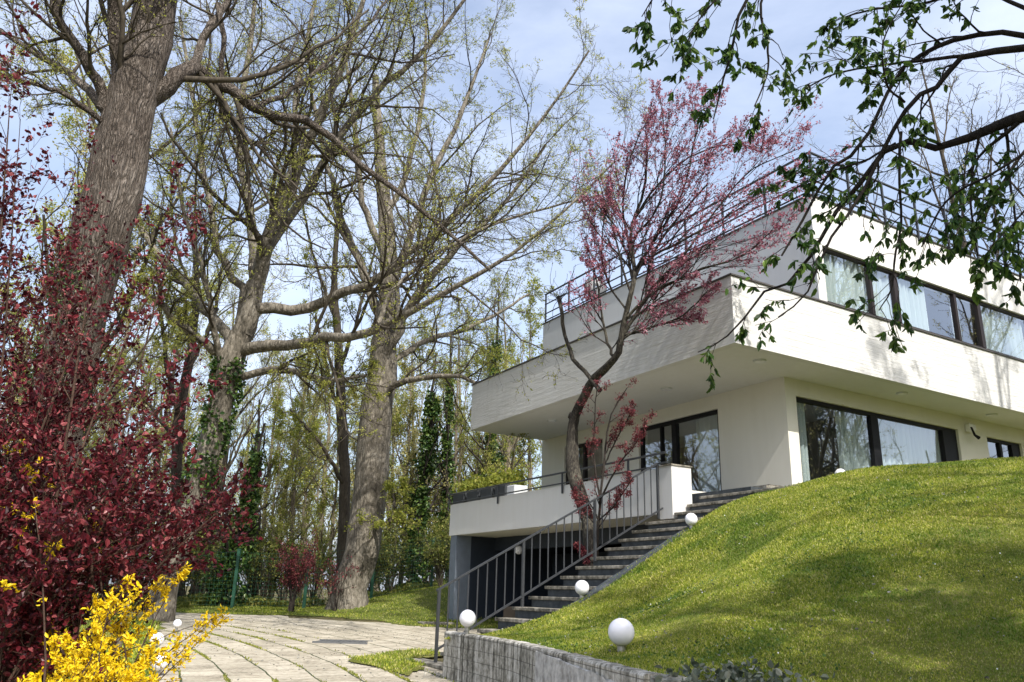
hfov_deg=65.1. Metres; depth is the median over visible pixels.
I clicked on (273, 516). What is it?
woodland tree
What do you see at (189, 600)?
ground cover
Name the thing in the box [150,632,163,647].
globe lamp
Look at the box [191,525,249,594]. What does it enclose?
woodland shrub
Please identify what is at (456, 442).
woodland tree
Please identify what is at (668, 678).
loose stone
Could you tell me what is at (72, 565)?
red leaved shrub
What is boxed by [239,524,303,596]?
woodland shrub
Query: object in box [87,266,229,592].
woodland tree
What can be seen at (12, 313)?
woodland tree
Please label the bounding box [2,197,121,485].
woodland tree
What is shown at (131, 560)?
woodland shrub
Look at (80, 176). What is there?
woodland tree
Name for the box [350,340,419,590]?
woodland tree
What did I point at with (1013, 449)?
window
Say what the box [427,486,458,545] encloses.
woodland shrub
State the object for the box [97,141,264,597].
dark tree
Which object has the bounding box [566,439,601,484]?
window
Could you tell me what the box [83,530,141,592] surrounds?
woodland shrub
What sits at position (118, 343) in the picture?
woodland tree
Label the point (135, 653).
verge grass
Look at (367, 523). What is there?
linden tree
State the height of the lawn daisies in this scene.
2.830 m
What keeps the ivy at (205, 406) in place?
attached to the maple tree at (239, 336)
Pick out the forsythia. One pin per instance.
(73, 666)
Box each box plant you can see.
[449,472,483,492]
[464,469,490,489]
[478,468,507,486]
[490,462,530,486]
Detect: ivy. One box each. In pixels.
[17,232,127,392]
[178,355,246,502]
[654,655,834,681]
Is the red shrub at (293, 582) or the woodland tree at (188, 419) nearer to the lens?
the red shrub at (293, 582)
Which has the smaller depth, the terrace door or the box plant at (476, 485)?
the terrace door
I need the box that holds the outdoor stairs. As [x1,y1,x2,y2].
[407,484,794,669]
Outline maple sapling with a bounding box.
[569,375,656,564]
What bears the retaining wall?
on the ground at (440, 658)
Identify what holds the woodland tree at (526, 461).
on the ground at (440, 658)
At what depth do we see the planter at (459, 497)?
22.17 m
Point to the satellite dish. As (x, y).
(601, 289)
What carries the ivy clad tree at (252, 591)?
on the ground at (440, 658)
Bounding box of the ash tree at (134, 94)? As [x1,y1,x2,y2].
[0,0,558,669]
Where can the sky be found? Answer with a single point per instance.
(540, 29)
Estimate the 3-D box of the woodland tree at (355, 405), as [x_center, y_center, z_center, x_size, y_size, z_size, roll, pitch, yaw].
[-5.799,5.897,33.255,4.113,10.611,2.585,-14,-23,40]
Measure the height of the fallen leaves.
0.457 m
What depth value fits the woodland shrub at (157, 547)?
26.73 m
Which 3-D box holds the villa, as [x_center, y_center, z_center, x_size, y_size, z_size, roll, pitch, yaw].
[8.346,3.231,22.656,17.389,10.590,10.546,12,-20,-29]
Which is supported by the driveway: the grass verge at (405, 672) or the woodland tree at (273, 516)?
the grass verge at (405, 672)
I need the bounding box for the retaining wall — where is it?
[442,631,662,681]
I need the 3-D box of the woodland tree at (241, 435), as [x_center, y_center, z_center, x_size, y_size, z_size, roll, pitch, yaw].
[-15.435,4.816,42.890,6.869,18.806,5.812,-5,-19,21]
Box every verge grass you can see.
[60,614,161,681]
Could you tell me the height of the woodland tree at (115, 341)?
18.806 m
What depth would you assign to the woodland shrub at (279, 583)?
28.44 m
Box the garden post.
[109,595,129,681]
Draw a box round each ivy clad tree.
[186,450,230,594]
[202,403,270,606]
[238,396,307,599]
[394,345,452,585]
[426,322,466,581]
[453,259,540,481]
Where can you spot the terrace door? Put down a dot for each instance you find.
(707, 428)
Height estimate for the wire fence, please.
2.845 m
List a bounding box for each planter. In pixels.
[453,493,466,503]
[467,490,480,501]
[480,487,494,499]
[495,484,511,496]
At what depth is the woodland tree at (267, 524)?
45.87 m
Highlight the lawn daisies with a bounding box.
[551,470,1012,673]
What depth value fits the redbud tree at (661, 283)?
14.95 m
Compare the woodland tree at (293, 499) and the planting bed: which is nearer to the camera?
the planting bed
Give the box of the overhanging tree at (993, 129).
[622,0,1023,393]
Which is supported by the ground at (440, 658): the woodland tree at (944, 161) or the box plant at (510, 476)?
the woodland tree at (944, 161)
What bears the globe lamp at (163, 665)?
on the driveway
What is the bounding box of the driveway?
[157,612,480,681]
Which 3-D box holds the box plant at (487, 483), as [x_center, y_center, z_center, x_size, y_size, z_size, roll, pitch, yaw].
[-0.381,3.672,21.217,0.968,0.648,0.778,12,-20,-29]
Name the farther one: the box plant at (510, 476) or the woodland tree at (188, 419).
the woodland tree at (188, 419)
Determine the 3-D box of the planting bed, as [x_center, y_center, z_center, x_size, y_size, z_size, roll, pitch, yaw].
[1.187,5.341,14.259,2.200,1.100,1.600,12,-20,-29]
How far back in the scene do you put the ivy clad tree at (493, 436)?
36.14 m
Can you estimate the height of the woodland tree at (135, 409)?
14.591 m
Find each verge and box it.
[63,618,166,674]
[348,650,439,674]
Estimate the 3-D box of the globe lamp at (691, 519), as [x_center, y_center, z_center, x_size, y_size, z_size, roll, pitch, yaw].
[2.871,2.931,12.839,0.200,0.350,0.200,2,-18,0]
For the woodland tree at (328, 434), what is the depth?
52.09 m
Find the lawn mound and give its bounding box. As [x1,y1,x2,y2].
[446,460,1023,681]
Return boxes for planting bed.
[503,607,514,617]
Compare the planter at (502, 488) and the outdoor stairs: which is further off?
the planter at (502, 488)
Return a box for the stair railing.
[434,461,668,661]
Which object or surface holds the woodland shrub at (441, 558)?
on the ground at (440, 658)
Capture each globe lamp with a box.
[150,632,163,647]
[151,655,167,674]
[173,619,181,630]
[459,610,475,633]
[516,546,521,553]
[575,580,588,597]
[608,618,634,651]
[685,513,697,527]
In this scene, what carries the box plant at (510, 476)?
in the planter at (502, 488)
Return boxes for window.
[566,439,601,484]
[796,397,959,481]
[822,247,1023,359]
[987,438,1020,457]
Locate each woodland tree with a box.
[0,0,267,462]
[0,43,206,538]
[0,287,35,466]
[1,137,168,489]
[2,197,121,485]
[78,341,147,586]
[80,232,204,587]
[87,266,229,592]
[113,224,306,593]
[114,325,177,587]
[135,307,231,560]
[142,305,240,522]
[159,257,294,589]
[219,367,299,596]
[229,324,335,580]
[231,351,326,600]
[235,272,355,599]
[240,396,316,600]
[262,349,335,602]
[285,328,359,599]
[288,351,361,603]
[288,389,338,594]
[323,382,396,567]
[330,372,395,549]
[346,336,417,591]
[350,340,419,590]
[382,315,460,579]
[385,321,449,582]
[386,317,458,582]
[389,309,508,530]
[406,300,482,518]
[415,346,483,580]
[433,347,515,500]
[450,336,523,492]
[452,323,539,489]
[462,269,526,477]
[479,437,541,483]
[504,274,550,490]
[510,440,541,489]
[801,31,1023,275]
[932,28,1023,271]
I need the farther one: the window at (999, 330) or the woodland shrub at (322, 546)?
the woodland shrub at (322, 546)
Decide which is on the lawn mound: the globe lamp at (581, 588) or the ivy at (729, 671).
the ivy at (729, 671)
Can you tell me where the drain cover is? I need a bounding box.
[312,639,368,643]
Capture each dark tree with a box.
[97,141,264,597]
[255,177,378,569]
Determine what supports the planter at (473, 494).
on the villa
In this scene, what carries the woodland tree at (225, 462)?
on the ground at (440, 658)
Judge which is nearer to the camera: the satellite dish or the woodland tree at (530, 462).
the satellite dish
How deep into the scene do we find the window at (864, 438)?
18.06 m
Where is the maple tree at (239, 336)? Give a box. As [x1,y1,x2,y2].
[51,0,670,621]
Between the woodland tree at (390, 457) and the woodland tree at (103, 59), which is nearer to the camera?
the woodland tree at (103, 59)
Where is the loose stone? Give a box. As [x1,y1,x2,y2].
[650,674,689,681]
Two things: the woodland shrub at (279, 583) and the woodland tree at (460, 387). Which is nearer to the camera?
the woodland shrub at (279, 583)
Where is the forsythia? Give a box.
[0,432,232,681]
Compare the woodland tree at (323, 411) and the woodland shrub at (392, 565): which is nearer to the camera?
the woodland shrub at (392, 565)
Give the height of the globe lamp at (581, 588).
0.363 m
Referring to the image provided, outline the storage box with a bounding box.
[507,485,527,494]
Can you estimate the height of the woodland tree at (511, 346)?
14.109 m
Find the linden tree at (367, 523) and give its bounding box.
[210,0,560,609]
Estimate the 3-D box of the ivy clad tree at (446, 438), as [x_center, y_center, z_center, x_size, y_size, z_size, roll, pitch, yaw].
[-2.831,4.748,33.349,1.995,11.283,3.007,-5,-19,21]
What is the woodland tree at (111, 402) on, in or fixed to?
on the ground at (440, 658)
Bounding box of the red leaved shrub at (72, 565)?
[0,0,267,681]
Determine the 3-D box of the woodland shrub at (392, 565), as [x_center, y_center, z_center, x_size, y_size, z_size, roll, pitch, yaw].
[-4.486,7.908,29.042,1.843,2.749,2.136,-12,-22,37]
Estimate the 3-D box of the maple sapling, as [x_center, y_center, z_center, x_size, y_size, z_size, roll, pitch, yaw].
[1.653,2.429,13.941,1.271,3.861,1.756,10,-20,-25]
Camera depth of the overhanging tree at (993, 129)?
4.07 m
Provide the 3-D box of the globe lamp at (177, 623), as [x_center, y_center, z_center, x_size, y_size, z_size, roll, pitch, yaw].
[-6.682,5.707,15.996,0.164,0.304,0.164,2,-18,0]
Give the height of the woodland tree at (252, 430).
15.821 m
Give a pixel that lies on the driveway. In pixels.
(198, 668)
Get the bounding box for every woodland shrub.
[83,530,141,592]
[105,517,163,593]
[138,512,205,584]
[148,524,223,597]
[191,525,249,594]
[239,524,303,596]
[253,528,318,606]
[282,520,336,606]
[368,520,409,590]
[374,523,416,590]
[411,516,450,585]
[419,511,449,582]
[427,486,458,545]
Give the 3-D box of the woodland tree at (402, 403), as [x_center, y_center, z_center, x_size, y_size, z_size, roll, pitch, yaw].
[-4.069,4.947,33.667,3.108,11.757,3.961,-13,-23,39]
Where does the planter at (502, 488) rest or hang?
on the villa
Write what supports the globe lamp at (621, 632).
on the lawn mound
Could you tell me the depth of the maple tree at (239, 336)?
20.43 m
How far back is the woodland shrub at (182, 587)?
25.73 m
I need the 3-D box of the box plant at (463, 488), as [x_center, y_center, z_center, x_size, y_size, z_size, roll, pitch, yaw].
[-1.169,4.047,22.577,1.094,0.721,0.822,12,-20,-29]
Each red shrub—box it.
[269,528,320,611]
[306,555,359,611]
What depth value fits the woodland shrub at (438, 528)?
29.98 m
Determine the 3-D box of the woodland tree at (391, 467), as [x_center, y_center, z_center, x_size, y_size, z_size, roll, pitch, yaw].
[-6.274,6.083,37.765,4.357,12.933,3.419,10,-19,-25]
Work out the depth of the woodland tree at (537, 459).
50.81 m
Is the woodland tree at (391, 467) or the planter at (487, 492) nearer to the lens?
the planter at (487, 492)
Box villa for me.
[447,151,1023,620]
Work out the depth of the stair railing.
13.17 m
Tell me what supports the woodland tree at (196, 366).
on the ground at (440, 658)
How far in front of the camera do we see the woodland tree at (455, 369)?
40.47 m
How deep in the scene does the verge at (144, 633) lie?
16.62 m
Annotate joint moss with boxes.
[162,625,453,681]
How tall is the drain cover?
0.075 m
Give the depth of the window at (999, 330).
18.28 m
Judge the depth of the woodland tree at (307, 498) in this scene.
39.18 m
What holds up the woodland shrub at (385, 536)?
on the ground at (440, 658)
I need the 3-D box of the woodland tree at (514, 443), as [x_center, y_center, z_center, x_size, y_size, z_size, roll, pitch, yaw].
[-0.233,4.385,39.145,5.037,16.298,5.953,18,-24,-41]
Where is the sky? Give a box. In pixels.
[0,0,1023,590]
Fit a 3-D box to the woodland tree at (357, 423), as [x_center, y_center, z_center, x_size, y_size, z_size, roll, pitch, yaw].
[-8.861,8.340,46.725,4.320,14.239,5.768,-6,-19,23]
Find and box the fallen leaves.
[161,614,478,681]
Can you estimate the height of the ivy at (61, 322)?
2.387 m
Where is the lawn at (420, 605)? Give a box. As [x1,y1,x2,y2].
[178,587,502,628]
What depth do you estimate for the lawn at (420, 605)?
22.55 m
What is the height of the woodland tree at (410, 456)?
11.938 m
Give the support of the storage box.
on the villa
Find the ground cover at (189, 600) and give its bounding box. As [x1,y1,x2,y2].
[76,578,447,609]
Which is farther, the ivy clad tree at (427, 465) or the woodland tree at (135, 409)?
the woodland tree at (135, 409)
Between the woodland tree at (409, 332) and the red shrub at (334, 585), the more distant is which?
the woodland tree at (409, 332)
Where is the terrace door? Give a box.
[640,409,721,491]
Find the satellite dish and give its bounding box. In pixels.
[585,277,606,296]
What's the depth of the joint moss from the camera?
12.99 m
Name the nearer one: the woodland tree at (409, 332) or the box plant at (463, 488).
the box plant at (463, 488)
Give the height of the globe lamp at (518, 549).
0.220 m
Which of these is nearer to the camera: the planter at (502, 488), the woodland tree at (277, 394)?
the planter at (502, 488)
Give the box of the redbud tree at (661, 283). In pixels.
[526,70,851,565]
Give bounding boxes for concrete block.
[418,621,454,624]
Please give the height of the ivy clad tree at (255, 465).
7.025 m
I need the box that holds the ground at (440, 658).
[65,584,442,674]
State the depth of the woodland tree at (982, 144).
38.98 m
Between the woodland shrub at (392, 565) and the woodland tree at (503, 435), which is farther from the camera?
the woodland tree at (503, 435)
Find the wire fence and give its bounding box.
[104,537,448,607]
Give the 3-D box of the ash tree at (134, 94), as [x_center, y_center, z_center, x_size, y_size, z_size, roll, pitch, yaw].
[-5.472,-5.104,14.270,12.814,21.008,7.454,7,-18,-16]
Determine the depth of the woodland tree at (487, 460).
36.29 m
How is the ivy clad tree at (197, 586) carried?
on the ground at (440, 658)
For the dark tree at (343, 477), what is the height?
16.454 m
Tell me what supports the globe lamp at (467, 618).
on the retaining wall

